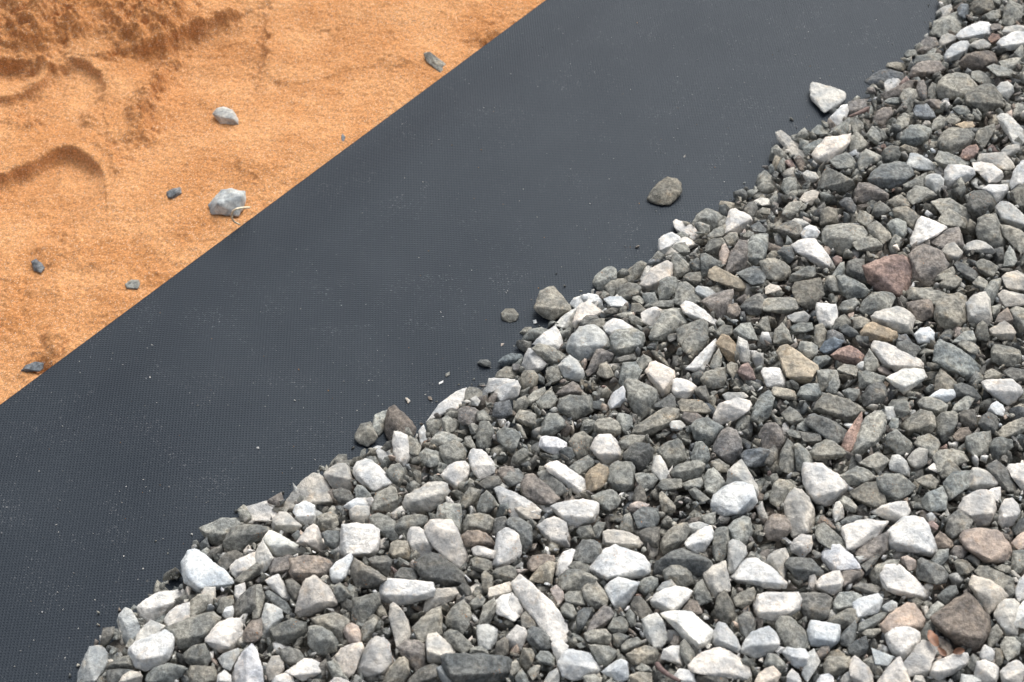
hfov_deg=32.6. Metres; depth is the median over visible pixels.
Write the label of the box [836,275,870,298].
stone
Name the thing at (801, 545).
stone
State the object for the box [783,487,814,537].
stone
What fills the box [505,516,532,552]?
stone
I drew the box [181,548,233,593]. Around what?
stone
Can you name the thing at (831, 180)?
stone
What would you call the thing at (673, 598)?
stone
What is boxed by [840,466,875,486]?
stone
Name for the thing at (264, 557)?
stone
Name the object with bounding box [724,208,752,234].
stone
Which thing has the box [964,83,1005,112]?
stone
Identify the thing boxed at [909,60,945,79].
stone
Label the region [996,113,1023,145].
stone
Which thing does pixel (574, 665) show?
stone
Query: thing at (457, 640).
stone
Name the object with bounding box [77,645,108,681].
stone
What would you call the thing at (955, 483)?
stone
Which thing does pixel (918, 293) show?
stone
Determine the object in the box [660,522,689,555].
stone
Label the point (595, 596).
stone
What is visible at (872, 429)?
stone
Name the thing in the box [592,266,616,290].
stone
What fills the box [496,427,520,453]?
stone
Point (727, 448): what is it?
stone
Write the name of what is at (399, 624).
stone
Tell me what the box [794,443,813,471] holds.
stone
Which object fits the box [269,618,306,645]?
stone
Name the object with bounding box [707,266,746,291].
stone
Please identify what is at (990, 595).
stone
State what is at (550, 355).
stone
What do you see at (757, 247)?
stone
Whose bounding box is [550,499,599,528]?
stone
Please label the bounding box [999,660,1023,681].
stone
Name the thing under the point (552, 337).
stone
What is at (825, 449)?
stone
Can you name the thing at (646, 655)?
stone
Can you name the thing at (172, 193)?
stone
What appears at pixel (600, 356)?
stone
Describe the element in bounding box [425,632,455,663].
stone
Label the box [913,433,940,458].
stone
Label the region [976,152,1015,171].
stone
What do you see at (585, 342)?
stone
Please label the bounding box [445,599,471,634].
stone
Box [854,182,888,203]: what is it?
stone
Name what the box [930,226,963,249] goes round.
stone
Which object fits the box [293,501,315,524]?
stone
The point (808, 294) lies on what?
stone
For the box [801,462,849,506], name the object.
stone
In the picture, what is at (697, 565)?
stone
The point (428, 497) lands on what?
stone
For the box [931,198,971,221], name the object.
stone
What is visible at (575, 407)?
stone
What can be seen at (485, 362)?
stone
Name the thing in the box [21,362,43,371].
stone
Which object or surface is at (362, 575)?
stone
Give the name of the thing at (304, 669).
stone
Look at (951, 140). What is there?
stone
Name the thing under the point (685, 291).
stone
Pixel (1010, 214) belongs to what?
stone
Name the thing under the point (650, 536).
stone
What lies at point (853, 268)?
stone
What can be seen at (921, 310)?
stone
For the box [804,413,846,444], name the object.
stone
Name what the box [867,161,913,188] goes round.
stone
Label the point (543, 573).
stone
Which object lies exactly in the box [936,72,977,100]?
stone
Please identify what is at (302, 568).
stone
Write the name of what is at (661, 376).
stone
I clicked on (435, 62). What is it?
stone
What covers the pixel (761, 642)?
stone
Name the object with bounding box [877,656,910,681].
stone
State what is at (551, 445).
stone
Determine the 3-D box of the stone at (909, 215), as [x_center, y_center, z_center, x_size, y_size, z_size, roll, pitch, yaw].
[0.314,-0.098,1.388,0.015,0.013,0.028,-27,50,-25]
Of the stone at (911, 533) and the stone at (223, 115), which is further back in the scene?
the stone at (223, 115)
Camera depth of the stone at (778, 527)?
1.15 m
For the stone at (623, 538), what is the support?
on the gravel
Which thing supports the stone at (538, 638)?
on the gravel
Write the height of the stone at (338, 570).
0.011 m
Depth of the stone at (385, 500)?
1.18 m
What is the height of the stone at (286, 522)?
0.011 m
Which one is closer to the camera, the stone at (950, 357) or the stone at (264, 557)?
the stone at (264, 557)
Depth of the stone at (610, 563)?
1.12 m
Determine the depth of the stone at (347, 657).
1.07 m
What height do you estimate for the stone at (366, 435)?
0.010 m
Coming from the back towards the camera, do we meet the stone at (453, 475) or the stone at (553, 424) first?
the stone at (553, 424)
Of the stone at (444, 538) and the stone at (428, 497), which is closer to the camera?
the stone at (444, 538)
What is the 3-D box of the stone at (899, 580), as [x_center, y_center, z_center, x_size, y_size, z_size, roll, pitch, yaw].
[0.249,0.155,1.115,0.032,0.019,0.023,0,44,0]
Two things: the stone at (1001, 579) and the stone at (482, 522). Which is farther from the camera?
the stone at (482, 522)
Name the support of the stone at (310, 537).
on the gravel
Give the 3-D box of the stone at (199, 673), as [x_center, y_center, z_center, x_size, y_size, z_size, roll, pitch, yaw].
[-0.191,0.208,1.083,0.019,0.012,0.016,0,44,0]
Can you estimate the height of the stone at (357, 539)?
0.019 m
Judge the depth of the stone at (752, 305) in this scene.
1.31 m
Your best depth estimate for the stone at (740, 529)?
1.14 m
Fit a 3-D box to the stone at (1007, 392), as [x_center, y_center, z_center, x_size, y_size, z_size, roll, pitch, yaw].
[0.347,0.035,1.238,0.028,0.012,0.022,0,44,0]
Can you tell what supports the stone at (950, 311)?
on the gravel
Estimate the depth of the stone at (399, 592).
1.11 m
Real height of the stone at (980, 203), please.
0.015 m
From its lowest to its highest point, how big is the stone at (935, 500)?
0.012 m
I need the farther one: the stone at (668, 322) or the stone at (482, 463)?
the stone at (668, 322)
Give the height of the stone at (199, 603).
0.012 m
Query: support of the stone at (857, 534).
on the gravel
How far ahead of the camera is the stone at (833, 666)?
1.06 m
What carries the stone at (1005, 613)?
on the gravel
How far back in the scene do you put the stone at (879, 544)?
1.13 m
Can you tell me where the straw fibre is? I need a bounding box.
[231,206,250,224]
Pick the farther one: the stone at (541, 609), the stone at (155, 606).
the stone at (155, 606)
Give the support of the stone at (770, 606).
on the gravel
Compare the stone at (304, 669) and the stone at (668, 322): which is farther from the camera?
the stone at (668, 322)
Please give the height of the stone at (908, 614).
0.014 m
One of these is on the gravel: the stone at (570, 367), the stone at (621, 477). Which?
the stone at (621, 477)
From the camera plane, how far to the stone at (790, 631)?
1.08 m
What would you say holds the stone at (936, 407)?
on the gravel
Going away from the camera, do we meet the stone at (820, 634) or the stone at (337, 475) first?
the stone at (820, 634)
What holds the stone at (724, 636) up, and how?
on the gravel
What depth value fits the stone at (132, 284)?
1.40 m
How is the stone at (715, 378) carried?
on the gravel
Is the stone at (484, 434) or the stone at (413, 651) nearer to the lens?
the stone at (413, 651)
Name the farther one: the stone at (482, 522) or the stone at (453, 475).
the stone at (453, 475)
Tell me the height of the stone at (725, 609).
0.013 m
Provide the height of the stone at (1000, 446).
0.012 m
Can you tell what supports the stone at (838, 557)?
on the gravel
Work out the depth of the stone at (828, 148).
1.47 m
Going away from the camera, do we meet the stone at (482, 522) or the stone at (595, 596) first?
the stone at (595, 596)
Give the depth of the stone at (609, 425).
1.22 m
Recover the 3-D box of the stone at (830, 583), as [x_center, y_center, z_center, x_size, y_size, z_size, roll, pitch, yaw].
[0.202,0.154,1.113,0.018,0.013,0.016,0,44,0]
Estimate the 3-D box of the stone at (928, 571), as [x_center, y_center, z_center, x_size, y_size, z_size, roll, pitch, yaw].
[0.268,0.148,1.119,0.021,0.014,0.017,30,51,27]
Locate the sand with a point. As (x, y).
(113, 130)
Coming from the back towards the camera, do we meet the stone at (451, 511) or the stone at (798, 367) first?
the stone at (798, 367)
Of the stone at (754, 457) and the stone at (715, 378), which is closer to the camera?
the stone at (754, 457)
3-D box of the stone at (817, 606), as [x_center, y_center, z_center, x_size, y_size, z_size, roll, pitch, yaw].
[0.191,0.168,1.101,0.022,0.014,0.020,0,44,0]
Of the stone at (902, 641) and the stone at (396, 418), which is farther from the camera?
the stone at (396, 418)
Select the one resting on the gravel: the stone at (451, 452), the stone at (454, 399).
the stone at (451, 452)
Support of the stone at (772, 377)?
on the gravel
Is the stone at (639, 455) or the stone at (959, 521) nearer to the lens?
the stone at (959, 521)
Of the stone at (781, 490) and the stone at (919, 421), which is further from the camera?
the stone at (919, 421)
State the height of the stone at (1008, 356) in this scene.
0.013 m
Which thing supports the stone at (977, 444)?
on the gravel
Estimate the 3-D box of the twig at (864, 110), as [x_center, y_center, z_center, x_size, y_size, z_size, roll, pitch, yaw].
[0.299,-0.198,1.507,0.019,0.008,0.010,0,44,0]
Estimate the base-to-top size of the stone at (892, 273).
0.030 m
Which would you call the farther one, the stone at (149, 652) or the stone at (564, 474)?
the stone at (564, 474)
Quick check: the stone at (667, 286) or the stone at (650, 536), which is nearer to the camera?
the stone at (650, 536)
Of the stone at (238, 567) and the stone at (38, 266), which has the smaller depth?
the stone at (238, 567)
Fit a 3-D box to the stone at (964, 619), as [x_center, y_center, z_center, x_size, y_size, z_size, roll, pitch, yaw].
[0.281,0.178,1.089,0.039,0.027,0.033,-29,51,-27]
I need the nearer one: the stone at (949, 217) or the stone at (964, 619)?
the stone at (964, 619)
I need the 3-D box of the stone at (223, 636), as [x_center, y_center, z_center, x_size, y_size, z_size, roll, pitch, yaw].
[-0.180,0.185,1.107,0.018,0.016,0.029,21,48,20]
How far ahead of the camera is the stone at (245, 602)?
1.12 m
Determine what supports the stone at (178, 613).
on the gravel
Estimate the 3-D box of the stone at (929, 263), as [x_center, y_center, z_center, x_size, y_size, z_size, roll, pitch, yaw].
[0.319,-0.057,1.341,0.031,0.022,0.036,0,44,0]
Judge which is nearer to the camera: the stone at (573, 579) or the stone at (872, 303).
the stone at (573, 579)
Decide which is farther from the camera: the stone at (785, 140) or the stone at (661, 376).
the stone at (785, 140)
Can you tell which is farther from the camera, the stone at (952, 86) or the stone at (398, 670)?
the stone at (952, 86)
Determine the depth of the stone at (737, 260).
1.36 m
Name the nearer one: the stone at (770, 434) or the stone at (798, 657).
the stone at (798, 657)
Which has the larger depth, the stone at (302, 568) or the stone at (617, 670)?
the stone at (302, 568)
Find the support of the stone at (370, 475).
on the gravel
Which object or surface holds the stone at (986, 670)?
on the gravel
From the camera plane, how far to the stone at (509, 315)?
1.35 m
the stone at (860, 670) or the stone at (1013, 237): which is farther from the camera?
the stone at (1013, 237)
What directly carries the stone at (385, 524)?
on the gravel
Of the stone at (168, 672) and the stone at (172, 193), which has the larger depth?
the stone at (172, 193)
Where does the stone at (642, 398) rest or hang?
on the gravel
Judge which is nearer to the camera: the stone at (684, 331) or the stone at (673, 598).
the stone at (673, 598)
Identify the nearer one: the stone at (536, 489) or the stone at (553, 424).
the stone at (536, 489)
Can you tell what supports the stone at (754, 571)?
on the gravel
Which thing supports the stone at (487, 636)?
on the gravel
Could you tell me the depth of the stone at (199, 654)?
1.09 m
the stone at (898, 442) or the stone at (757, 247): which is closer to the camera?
the stone at (898, 442)
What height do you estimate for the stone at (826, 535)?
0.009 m
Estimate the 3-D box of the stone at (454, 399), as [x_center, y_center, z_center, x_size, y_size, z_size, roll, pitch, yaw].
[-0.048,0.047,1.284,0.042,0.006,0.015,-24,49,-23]
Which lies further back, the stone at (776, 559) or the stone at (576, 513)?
the stone at (576, 513)
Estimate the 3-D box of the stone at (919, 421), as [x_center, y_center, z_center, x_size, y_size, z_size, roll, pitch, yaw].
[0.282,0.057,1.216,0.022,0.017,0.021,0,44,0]
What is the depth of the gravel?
1.23 m
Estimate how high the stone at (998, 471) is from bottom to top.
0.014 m
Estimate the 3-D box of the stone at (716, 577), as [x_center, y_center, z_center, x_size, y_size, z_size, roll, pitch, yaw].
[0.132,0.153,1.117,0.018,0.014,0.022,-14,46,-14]
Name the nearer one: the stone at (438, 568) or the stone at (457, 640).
the stone at (457, 640)
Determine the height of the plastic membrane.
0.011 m
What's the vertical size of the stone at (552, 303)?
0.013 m
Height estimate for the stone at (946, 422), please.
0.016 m
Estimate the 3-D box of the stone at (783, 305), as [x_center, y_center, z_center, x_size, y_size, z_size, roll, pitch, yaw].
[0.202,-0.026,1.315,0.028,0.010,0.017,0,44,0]
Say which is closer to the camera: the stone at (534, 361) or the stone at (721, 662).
the stone at (721, 662)
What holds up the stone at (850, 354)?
on the gravel
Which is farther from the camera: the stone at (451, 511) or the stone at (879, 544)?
the stone at (451, 511)
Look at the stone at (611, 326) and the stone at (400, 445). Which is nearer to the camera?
the stone at (400, 445)
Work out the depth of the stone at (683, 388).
1.25 m
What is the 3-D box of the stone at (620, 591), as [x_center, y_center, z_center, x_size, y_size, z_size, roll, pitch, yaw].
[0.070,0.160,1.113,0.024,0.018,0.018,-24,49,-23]
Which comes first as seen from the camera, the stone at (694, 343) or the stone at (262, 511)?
the stone at (262, 511)
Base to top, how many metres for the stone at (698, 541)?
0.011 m
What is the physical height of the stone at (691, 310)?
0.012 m
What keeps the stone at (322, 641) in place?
on the gravel
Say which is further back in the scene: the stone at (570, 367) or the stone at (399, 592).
the stone at (570, 367)
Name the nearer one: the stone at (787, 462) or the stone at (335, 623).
the stone at (335, 623)
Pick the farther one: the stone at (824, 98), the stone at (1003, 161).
the stone at (824, 98)
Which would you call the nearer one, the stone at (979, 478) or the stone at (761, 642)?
the stone at (761, 642)
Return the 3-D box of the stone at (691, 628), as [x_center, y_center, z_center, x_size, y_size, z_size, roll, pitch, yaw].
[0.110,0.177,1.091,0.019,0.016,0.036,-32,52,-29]
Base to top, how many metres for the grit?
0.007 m
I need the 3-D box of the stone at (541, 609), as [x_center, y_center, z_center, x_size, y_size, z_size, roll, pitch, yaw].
[0.018,0.169,1.103,0.017,0.017,0.058,-23,49,-22]
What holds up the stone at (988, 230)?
on the gravel
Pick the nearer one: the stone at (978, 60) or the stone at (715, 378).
the stone at (715, 378)
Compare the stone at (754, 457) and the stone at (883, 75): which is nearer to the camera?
the stone at (754, 457)
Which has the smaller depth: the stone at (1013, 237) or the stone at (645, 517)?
the stone at (645, 517)
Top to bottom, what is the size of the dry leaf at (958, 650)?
0.004 m
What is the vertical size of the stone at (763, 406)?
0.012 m
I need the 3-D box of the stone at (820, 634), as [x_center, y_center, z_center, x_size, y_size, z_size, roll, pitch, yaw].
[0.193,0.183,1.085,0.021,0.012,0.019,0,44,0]
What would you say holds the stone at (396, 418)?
on the plastic membrane
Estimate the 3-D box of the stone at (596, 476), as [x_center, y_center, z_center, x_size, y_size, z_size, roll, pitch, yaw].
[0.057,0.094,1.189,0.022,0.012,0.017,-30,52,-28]
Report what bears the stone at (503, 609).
on the gravel
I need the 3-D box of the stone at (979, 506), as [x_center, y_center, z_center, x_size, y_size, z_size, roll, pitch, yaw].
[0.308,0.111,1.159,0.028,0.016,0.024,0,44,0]
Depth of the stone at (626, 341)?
1.29 m
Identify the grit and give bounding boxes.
[1,17,876,670]
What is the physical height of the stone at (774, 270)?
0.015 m
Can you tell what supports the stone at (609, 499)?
on the gravel
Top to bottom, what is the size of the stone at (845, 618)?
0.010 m
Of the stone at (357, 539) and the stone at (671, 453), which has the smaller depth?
the stone at (357, 539)
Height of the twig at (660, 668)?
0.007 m
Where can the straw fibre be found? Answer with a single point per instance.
(238, 208)
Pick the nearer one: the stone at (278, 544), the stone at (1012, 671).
the stone at (1012, 671)
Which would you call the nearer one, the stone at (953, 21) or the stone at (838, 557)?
the stone at (838, 557)
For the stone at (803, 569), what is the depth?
1.12 m
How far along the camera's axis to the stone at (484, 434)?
1.23 m
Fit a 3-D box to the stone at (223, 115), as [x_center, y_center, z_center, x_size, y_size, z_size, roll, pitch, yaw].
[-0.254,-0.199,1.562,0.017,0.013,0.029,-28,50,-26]
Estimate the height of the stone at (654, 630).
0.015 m
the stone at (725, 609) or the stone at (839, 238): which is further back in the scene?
the stone at (839, 238)
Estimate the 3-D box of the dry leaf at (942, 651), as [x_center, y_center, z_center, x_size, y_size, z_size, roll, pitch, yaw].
[0.262,0.189,1.065,0.005,0.002,0.007,0,44,0]
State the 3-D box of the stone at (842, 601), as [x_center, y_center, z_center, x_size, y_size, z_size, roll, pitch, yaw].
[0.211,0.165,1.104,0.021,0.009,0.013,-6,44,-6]
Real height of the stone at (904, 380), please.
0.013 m
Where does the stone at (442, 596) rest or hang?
on the gravel
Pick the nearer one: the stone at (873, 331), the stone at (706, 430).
the stone at (706, 430)
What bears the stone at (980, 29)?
on the gravel
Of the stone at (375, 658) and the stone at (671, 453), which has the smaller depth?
the stone at (375, 658)
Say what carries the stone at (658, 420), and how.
on the gravel
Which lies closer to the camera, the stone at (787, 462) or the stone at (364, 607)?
the stone at (364, 607)
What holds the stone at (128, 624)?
on the plastic membrane
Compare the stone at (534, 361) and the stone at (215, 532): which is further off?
the stone at (534, 361)
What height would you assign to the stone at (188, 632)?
0.014 m
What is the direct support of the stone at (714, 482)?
on the gravel
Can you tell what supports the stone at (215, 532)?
on the plastic membrane
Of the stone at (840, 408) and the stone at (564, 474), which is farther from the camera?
the stone at (840, 408)
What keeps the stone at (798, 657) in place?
on the gravel
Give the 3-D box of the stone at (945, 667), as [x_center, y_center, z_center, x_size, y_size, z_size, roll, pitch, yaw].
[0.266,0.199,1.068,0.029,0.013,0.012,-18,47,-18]
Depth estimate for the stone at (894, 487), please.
1.17 m
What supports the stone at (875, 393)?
on the gravel
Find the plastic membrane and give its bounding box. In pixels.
[0,0,988,681]
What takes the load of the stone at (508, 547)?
on the gravel
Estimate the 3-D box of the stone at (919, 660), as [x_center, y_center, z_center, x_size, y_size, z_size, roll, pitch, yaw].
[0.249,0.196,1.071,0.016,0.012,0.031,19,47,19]
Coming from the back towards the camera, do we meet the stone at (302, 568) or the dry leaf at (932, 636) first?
the stone at (302, 568)
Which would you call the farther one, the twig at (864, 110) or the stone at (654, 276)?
the twig at (864, 110)
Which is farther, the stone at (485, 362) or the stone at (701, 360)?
the stone at (485, 362)
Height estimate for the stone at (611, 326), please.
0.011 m
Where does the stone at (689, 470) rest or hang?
on the gravel
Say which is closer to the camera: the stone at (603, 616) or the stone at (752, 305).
the stone at (603, 616)
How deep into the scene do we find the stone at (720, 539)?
1.14 m
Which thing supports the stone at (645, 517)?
on the gravel
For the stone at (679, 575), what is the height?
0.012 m
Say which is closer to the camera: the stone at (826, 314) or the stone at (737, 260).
the stone at (826, 314)
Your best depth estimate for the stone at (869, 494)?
1.16 m
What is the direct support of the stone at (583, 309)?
on the plastic membrane
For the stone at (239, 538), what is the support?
on the gravel
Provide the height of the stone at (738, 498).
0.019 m
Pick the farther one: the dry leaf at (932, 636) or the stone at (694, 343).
the stone at (694, 343)
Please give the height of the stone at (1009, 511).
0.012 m
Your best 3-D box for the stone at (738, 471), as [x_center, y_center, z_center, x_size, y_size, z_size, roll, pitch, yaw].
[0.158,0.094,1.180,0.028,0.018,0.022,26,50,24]
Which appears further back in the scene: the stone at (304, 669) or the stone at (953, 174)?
the stone at (953, 174)
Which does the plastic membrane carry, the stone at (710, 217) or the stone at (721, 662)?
the stone at (710, 217)
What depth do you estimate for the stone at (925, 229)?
1.37 m
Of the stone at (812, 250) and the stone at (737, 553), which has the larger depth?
the stone at (812, 250)
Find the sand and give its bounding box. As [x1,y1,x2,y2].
[0,0,544,403]
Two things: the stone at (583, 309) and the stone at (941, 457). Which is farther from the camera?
the stone at (583, 309)
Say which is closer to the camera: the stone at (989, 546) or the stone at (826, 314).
the stone at (989, 546)
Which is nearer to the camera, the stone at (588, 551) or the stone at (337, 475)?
the stone at (588, 551)
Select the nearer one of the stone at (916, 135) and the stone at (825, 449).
the stone at (825, 449)
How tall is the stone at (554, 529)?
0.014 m
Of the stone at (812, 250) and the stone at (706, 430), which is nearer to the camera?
the stone at (706, 430)
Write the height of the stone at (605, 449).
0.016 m
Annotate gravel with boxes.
[69,0,1023,681]
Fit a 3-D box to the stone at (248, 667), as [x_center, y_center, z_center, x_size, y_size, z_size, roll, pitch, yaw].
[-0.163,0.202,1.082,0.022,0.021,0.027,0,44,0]
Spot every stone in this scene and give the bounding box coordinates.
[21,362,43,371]
[31,259,44,272]
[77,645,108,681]
[117,607,140,644]
[125,280,139,289]
[127,629,174,671]
[137,589,185,622]
[145,663,187,681]
[163,602,189,625]
[164,611,220,649]
[166,187,181,198]
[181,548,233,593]
[183,643,210,665]
[188,665,217,681]
[189,594,208,616]
[198,517,243,545]
[204,618,242,652]
[208,188,245,216]
[213,106,238,124]
[223,524,270,551]
[229,552,255,577]
[232,643,263,681]
[233,584,256,617]
[246,501,276,522]
[255,539,273,575]
[261,603,283,638]
[262,530,306,556]
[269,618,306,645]
[271,511,301,532]
[282,472,332,511]
[285,658,320,681]
[288,555,332,582]
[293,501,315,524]
[295,524,324,551]
[295,575,337,617]
[307,625,338,655]
[310,611,349,643]
[323,463,352,490]
[329,553,352,583]
[335,642,363,677]
[339,522,380,556]
[350,558,386,588]
[351,592,380,623]
[353,458,391,492]
[354,421,377,446]
[356,636,391,676]
[368,513,398,540]
[371,485,398,512]
[379,578,435,605]
[383,656,409,681]
[384,405,416,440]
[388,602,410,647]
[392,431,410,466]
[394,514,428,537]
[397,639,426,671]
[402,481,449,512]
[406,526,433,554]
[411,606,442,642]
[413,552,467,586]
[423,52,445,71]
[423,587,458,613]
[424,519,467,567]
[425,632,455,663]
[426,387,466,421]
[435,502,461,534]
[438,440,466,464]
[440,461,470,489]
[440,653,513,681]
[443,629,471,652]
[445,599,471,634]
[460,530,494,548]
[462,513,493,534]
[468,448,496,479]
[476,421,494,448]
[476,624,497,650]
[477,359,490,366]
[492,527,521,568]
[493,486,541,519]
[494,380,520,400]
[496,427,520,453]
[496,593,523,621]
[501,308,518,322]
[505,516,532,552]
[506,625,526,651]
[511,574,568,642]
[520,473,559,504]
[521,348,546,372]
[526,626,551,650]
[529,560,555,583]
[531,343,567,364]
[532,325,562,349]
[533,286,571,320]
[536,516,569,547]
[538,436,566,454]
[540,413,566,435]
[544,460,586,498]
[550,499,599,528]
[557,355,584,381]
[557,395,593,419]
[557,648,601,680]
[558,569,597,591]
[566,324,610,360]
[568,431,592,459]
[572,301,601,328]
[573,539,601,563]
[581,581,608,609]
[585,463,608,491]
[585,605,614,630]
[586,348,613,375]
[588,644,617,665]
[590,434,622,464]
[590,544,650,581]
[591,489,620,510]
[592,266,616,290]
[593,417,621,436]
[601,659,628,681]
[602,529,643,548]
[603,318,633,335]
[604,576,639,609]
[607,461,634,492]
[609,328,645,355]
[622,442,654,471]
[624,378,658,420]
[626,645,659,664]
[631,407,679,434]
[633,506,659,528]
[633,527,659,547]
[639,260,672,291]
[641,613,667,647]
[645,361,675,396]
[647,177,681,204]
[648,308,687,341]
[650,585,692,612]
[652,548,712,577]
[656,438,687,468]
[658,276,677,299]
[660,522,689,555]
[660,610,713,649]
[662,564,692,586]
[670,460,704,481]
[672,378,696,398]
[673,281,702,307]
[676,318,707,345]
[680,301,716,325]
[681,331,708,355]
[684,525,713,553]
[685,339,716,371]
[688,647,751,680]
[690,417,723,445]
[692,208,726,230]
[700,367,726,388]
[701,288,733,319]
[703,467,725,494]
[703,560,730,599]
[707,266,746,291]
[710,481,757,516]
[712,427,742,464]
[712,526,729,563]
[712,622,740,652]
[713,397,751,424]
[714,590,737,624]
[716,334,735,362]
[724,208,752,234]
[725,239,749,273]
[726,459,759,496]
[727,539,747,573]
[728,516,752,544]
[730,557,787,588]
[738,626,779,658]
[739,447,769,467]
[740,293,763,315]
[748,233,768,265]
[750,390,774,423]
[752,592,801,620]
[758,422,784,450]
[759,258,790,281]
[761,367,785,387]
[763,297,798,313]
[763,513,791,541]
[766,548,788,578]
[769,479,797,507]
[775,130,805,158]
[775,614,810,648]
[776,344,818,383]
[778,439,794,473]
[782,646,809,668]
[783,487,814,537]
[784,557,823,582]
[789,534,812,556]
[791,238,831,268]
[791,277,824,310]
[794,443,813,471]
[800,592,832,620]
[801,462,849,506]
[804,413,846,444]
[807,620,840,648]
[809,82,845,112]
[809,439,846,460]
[811,133,850,163]
[813,393,864,421]
[814,522,849,550]
[815,302,837,328]
[815,570,843,594]
[817,166,854,192]
[821,223,868,255]
[821,544,860,571]
[823,656,849,676]
[825,608,860,628]
[830,345,864,365]
[832,591,861,610]
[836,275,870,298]
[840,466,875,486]
[841,518,888,550]
[845,258,868,284]
[849,481,885,507]
[849,655,873,681]
[851,410,886,457]
[852,593,882,617]
[853,532,888,560]
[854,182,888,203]
[859,291,895,315]
[860,322,897,341]
[861,381,886,406]
[862,254,911,297]
[864,69,908,84]
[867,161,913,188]
[868,559,899,585]
[870,306,915,333]
[870,501,910,522]
[871,340,923,371]
[876,473,916,501]
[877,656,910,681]
[879,602,925,633]
[880,564,928,600]
[884,626,920,660]
[885,368,927,394]
[885,429,912,455]
[887,515,937,557]
[892,206,919,230]
[899,124,931,146]
[901,409,935,435]
[903,640,938,677]
[906,299,933,321]
[907,153,936,170]
[907,287,945,305]
[908,244,948,287]
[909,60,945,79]
[910,216,947,245]
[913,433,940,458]
[916,557,948,584]
[917,397,947,416]
[921,486,947,511]
[929,652,969,680]
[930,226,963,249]
[930,591,990,653]
[931,11,963,37]
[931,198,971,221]
[932,339,980,380]
[932,448,968,471]
[934,150,970,168]
[934,292,966,329]
[935,410,957,443]
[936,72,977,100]
[937,127,975,153]
[937,208,965,229]
[943,470,970,500]
[944,164,975,188]
[945,509,974,539]
[955,21,992,39]
[958,50,997,70]
[958,489,996,526]
[959,527,1011,564]
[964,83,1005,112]
[965,292,992,327]
[965,431,991,456]
[966,467,997,490]
[967,190,996,217]
[968,574,1008,614]
[974,565,1014,587]
[974,659,998,681]
[975,213,1007,248]
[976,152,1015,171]
[981,379,1023,405]
[985,460,1016,492]
[989,436,1013,460]
[991,344,1021,367]
[993,598,1019,636]
[995,201,1023,229]
[996,31,1023,50]
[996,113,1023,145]
[997,498,1020,528]
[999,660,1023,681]
[1000,224,1023,253]
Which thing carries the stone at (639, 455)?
on the gravel
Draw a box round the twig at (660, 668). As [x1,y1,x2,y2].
[655,662,680,681]
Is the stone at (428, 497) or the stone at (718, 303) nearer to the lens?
the stone at (428, 497)
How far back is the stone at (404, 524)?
1.16 m
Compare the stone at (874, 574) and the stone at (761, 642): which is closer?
the stone at (761, 642)
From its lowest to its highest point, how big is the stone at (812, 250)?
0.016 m
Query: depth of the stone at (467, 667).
1.06 m
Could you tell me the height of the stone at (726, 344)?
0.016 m
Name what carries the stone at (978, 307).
on the gravel
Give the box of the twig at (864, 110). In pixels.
[849,106,869,116]
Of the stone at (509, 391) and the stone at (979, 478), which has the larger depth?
the stone at (509, 391)
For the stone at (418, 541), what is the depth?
1.15 m
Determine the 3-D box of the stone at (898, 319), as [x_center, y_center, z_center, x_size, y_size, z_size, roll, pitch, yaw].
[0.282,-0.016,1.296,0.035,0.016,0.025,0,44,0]
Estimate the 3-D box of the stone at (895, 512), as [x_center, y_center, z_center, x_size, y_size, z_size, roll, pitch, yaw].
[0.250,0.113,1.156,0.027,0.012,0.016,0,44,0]
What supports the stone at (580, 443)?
on the gravel
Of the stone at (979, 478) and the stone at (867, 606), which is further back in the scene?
the stone at (979, 478)
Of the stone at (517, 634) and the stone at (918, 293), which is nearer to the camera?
the stone at (517, 634)
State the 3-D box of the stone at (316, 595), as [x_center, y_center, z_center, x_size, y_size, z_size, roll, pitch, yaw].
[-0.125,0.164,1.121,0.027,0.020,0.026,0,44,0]
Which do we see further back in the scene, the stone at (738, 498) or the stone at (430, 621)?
the stone at (738, 498)
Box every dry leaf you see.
[927,630,938,646]
[937,647,946,655]
[953,647,963,654]
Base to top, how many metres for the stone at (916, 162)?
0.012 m
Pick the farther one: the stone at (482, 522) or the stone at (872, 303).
the stone at (872, 303)
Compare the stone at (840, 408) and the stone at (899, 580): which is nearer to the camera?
the stone at (899, 580)
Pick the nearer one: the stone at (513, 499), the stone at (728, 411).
the stone at (513, 499)
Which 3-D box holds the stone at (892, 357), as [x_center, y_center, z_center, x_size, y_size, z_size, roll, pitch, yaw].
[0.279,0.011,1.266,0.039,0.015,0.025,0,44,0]
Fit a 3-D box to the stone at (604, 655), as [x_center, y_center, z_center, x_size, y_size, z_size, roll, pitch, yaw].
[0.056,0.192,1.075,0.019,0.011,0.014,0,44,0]
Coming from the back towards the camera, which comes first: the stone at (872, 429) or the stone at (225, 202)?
the stone at (225, 202)
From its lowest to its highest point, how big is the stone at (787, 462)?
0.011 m
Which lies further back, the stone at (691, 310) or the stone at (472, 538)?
the stone at (691, 310)
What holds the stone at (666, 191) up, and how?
on the plastic membrane
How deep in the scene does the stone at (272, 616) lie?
1.11 m
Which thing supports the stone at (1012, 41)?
on the gravel
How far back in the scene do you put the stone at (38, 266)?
1.41 m
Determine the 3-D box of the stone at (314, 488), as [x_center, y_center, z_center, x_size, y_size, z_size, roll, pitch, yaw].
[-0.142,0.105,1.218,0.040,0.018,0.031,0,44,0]
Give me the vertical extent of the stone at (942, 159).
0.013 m

